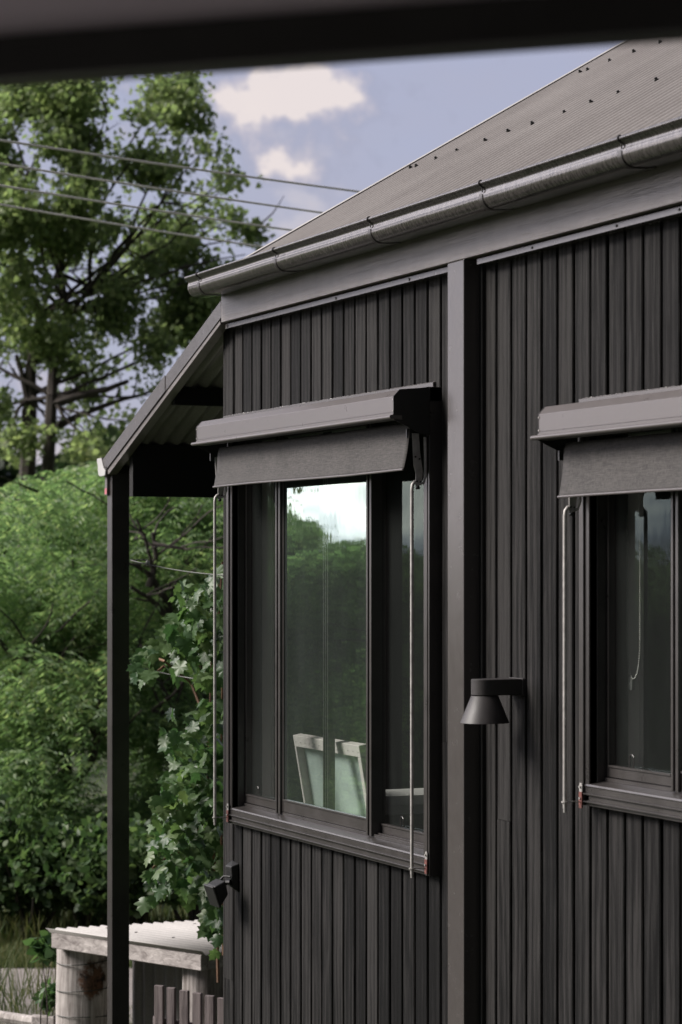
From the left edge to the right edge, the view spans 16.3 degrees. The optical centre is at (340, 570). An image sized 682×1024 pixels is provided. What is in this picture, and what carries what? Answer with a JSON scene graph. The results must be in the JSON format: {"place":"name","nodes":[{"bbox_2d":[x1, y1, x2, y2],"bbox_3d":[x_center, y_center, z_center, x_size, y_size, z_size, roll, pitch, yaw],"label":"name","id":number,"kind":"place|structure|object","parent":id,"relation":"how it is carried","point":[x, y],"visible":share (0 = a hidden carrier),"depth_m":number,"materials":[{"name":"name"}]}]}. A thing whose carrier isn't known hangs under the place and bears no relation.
{"place":"outdoors","nodes":[
{"label":"outdoors","id":0,"kind":"place"},
{"bbox_2d":[0,967,131,1023],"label":"path","id":1,"kind":"structure","parent":0,"point":[20,971],"depth_m":16.65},
{"bbox_2d":[0,689,218,967],"bbox_3d":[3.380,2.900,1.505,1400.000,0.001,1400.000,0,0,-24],"label":"ground","id":2,"kind":"structure","parent":0,"point":[103,786],"depth_m":32.68,"materials":[{"name":"green plant"}]},
{"bbox_2d":[0,794,41,907],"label":"shrub","id":3,"kind":"object","parent":2,"relation":"on","point":[10,827],"visible":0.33,"depth_m":18.86,"materials":[{"name":"green plant"}]},
{"bbox_2d":[0,932,55,1023],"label":"grass","id":4,"kind":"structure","parent":2,"relation":"on","point":[12,989],"depth_m":15.72,"materials":[{"name":"green plant"}]},
{"bbox_2d":[0,1011,55,1023],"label":"rail fence","id":5,"kind":"object","parent":2,"relation":"on","point":[11,1017],"visible":0.61,"depth_m":13.51,"materials":[{"name":"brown wood"}]},
{"bbox_2d":[22,928,56,1023],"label":"shrub","id":6,"kind":"object","parent":2,"relation":"on","point":[43,950],"visible":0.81,"depth_m":13.16,"materials":[{"name":"green plant"}]},
{"bbox_2d":[31,977,55,1015],"bbox_3d":[-1.618,2.592,13.385,0.208,0.618,0.243,0,0,-24],"label":"shrub","id":7,"kind":"object","parent":2,"relation":"on","point":[51,994],"visible":0.72,"depth_m":13.37,"materials":[{"name":"green plant"}]},
{"bbox_2d":[0,809,86,939],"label":"shrub","id":8,"kind":"object","parent":2,"relation":"on","point":[22,884],"visible":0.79,"depth_m":18.60,"materials":[{"name":"green plant"}]},
{"bbox_2d":[0,461,101,652],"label":"feathery tree","id":9,"kind":"object","parent":2,"relation":"on","point":[70,474],"visible":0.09,"depth_m":24.77,"materials":[{"name":"green plant"}]},
{"bbox_2d":[0,936,131,968],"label":"grass","id":10,"kind":"structure","parent":2,"relation":"on","point":[4,948],"depth_m":17.72,"materials":[{"name":"green plant"}]},
{"bbox_2d":[2,1001,131,1023],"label":"grass","id":11,"kind":"structure","parent":2,"relation":"on","point":[23,1011],"depth_m":15.66,"materials":[{"name":"green plant"}]},
{"bbox_2d":[28,812,137,926],"bbox_3d":[-1.959,2.409,18.643,1.069,1.009,0.995,0,0,-24],"label":"shrub","id":12,"kind":"object","parent":2,"relation":"on","point":[75,894],"visible":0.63,"depth_m":18.45,"materials":[{"name":"green plant"}]},
{"bbox_2d":[0,480,177,894],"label":"feathery tree","id":13,"kind":"object","parent":2,"relation":"on","point":[53,700],"visible":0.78,"depth_m":21.18,"materials":[{"name":"green plant"}]},
{"bbox_2d":[0,903,203,945],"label":"grass","id":14,"kind":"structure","parent":2,"relation":"on","point":[64,922],"depth_m":18.70,"materials":[{"name":"green plant"}]},
{"bbox_2d":[0,419,222,690],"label":"wood","id":15,"kind":"object","parent":2,"relation":"on","point":[12,473],"visible":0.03,"depth_m":48.71,"materials":[{"name":"green plant"}]},
{"bbox_2d":[83,812,180,924],"bbox_3d":[-1.587,2.412,18.564,1.005,1.006,0.873,0,0,-24],"label":"shrub","id":16,"kind":"object","parent":2,"relation":"on","point":[137,867],"visible":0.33,"depth_m":18.34,"materials":[{"name":"green plant"}]},
{"bbox_2d":[46,920,222,1023],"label":"gate shelter","id":17,"kind":"object","parent":2,"relation":"on","point":[174,954],"visible":0.57,"depth_m":12.88,"materials":[{"name":"grey wood"}]},
{"bbox_2d":[61,461,222,828],"bbox_3d":[-1.592,1.008,22.556,2.450,4.225,3.514,0,0,-2],"label":"feathery tree","id":18,"kind":"object","parent":2,"relation":"on","point":[176,533],"visible":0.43,"depth_m":21.82,"materials":[{"name":"green plant"}]},
{"bbox_2d":[0,73,283,769],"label":"broadleaf tree","id":19,"kind":"object","parent":2,"relation":"on","point":[66,112],"visible":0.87,"depth_m":33.48,"materials":[{"name":"green plant"}]},
{"bbox_2d":[132,829,219,921],"bbox_3d":[-1.186,2.381,18.523,0.884,1.062,0.920,0,0,-24],"label":"shrub","id":20,"kind":"object","parent":2,"relation":"on","point":[192,913],"visible":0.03,"depth_m":18.28,"materials":[{"name":"green plant"}]},
{"bbox_2d":[0,0,681,87],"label":"porch","id":21,"kind":"object","parent":2,"relation":"on","point":[45,42],"visible":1,"depth_m":2.52,"materials":[{"name":"black metal"}]},
{"bbox_2d":[0,204,262,247],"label":"overhead cable","id":22,"kind":"object","parent":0,"point":[69,216],"visible":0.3,"depth_m":18.51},
{"bbox_2d":[0,184,292,230],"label":"overhead cable","id":23,"kind":"object","parent":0,"point":[92,200],"visible":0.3,"depth_m":18.10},
{"bbox_2d":[0,163,322,213],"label":"overhead cable","id":24,"kind":"object","parent":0,"point":[111,181],"visible":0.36,"depth_m":17.69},
{"bbox_2d":[0,139,359,192],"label":"overhead cable","id":25,"kind":"object","parent":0,"point":[127,159],"visible":0.44,"depth_m":17.28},
{"bbox_2d":[0,46,613,465],"label":"sky","id":26,"kind":"structure","parent":0,"point":[345,126],"materials":[{"name":"blue"}]},
{"bbox_2d":[97,41,681,1023],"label":"house","id":27,"kind":"structure","parent":0,"point":[497,283],"depth_m":8.28,"materials":[{"name":"black wood"}]},
{"bbox_2d":[130,664,192,678],"bbox_3d":[-0.764,0.489,11.421,0.632,0.077,0.060,0,0,39],"label":"trellis wire","id":28,"kind":"object","parent":27,"relation":"attached to","point":[169,674],"visible":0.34,"depth_m":11.41,"materials":[{"name":"metal"}]},
{"bbox_2d":[130,559,222,575],"bbox_3d":[-0.764,-0.016,11.421,0.632,0.083,0.060,0,0,39],"label":"trellis wire","id":29,"kind":"object","parent":27,"relation":"attached to","point":[146,563],"visible":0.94,"depth_m":11.48,"materials":[{"name":"grey metal"}]},
{"bbox_2d":[126,561,222,982],"bbox_3d":[-0.746,0.972,11.489,0.556,2.031,1.113,0,0,-4],"label":"grape vine","id":30,"kind":"object","parent":29,"relation":"attached to","point":[186,843],"visible":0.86,"depth_m":11.15,"materials":[{"name":"green plant"}]},
{"bbox_2d":[153,985,222,1023],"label":"picket gate","id":31,"kind":"structure","parent":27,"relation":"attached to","point":[159,1006],"depth_m":12.02,"materials":[{"name":"grey wood"}]},
{"bbox_2d":[204,860,238,907],"bbox_3d":[-0.497,1.318,10.034,0.143,0.180,0.137,0,0,-24],"label":"floodlight","id":32,"kind":"object","parent":27,"relation":"attached to","point":[216,891],"visible":1,"depth_m":10.02,"materials":[{"name":"black plastic"}]},
{"bbox_2d":[191,387,428,877],"bbox_3d":[-0.161,0.215,9.163,0.154,1.711,1.963,0,0,-24],"label":"awning","id":33,"kind":"object","parent":27,"relation":"attached to","point":[373,450],"visible":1,"depth_m":8.88,"materials":[{"name":"metal"}]},
{"bbox_2d":[293,733,365,816],"bbox_3d":[-0.017,0.883,9.609,0.115,0.418,0.682,0,0,-24],"label":"painting canvas","id":34,"kind":"object","parent":27,"relation":"in","point":[350,776],"visible":0.66,"depth_m":9.61,"materials":[{"name":"white fabric"}]},
{"bbox_2d":[226,387,441,875],"bbox_3d":[0.219,0.187,9.346,0.691,1.754,1.970,0,0,-24],"label":"window","id":35,"kind":"structure","parent":27,"relation":"in","point":[251,801],"depth_m":9.43,"materials":[{"name":"metal"}]},
{"bbox_2d":[460,677,525,723],"bbox_3d":[0.489,0.421,7.752,0.209,0.143,0.160,0,0,-24],"label":"wall lamp","id":36,"kind":"object","parent":27,"relation":"attached to","point":[484,705],"visible":1,"depth_m":7.70,"materials":[{"name":"black metal"}]},
{"bbox_2d":[530,389,681,812],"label":"awning","id":37,"kind":"object","parent":27,"relation":"attached to","point":[636,464],"visible":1,"depth_m":6.99,"materials":[{"name":"metal"}]},
{"bbox_2d":[579,427,681,821],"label":"window","id":38,"kind":"structure","parent":27,"relation":"in","point":[613,775],"depth_m":7.32,"materials":[{"name":"metal"}]},
{"bbox_2d":[627,514,640,690],"bbox_3d":[0.896,0.097,7.311,0.015,0.540,0.080,0,0,-24],"label":"blind chain","id":39,"kind":"object","parent":27,"relation":"hanging from","point":[631,683],"visible":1,"depth_m":7.32,"materials":[{"name":"grey metal"}]}
]}

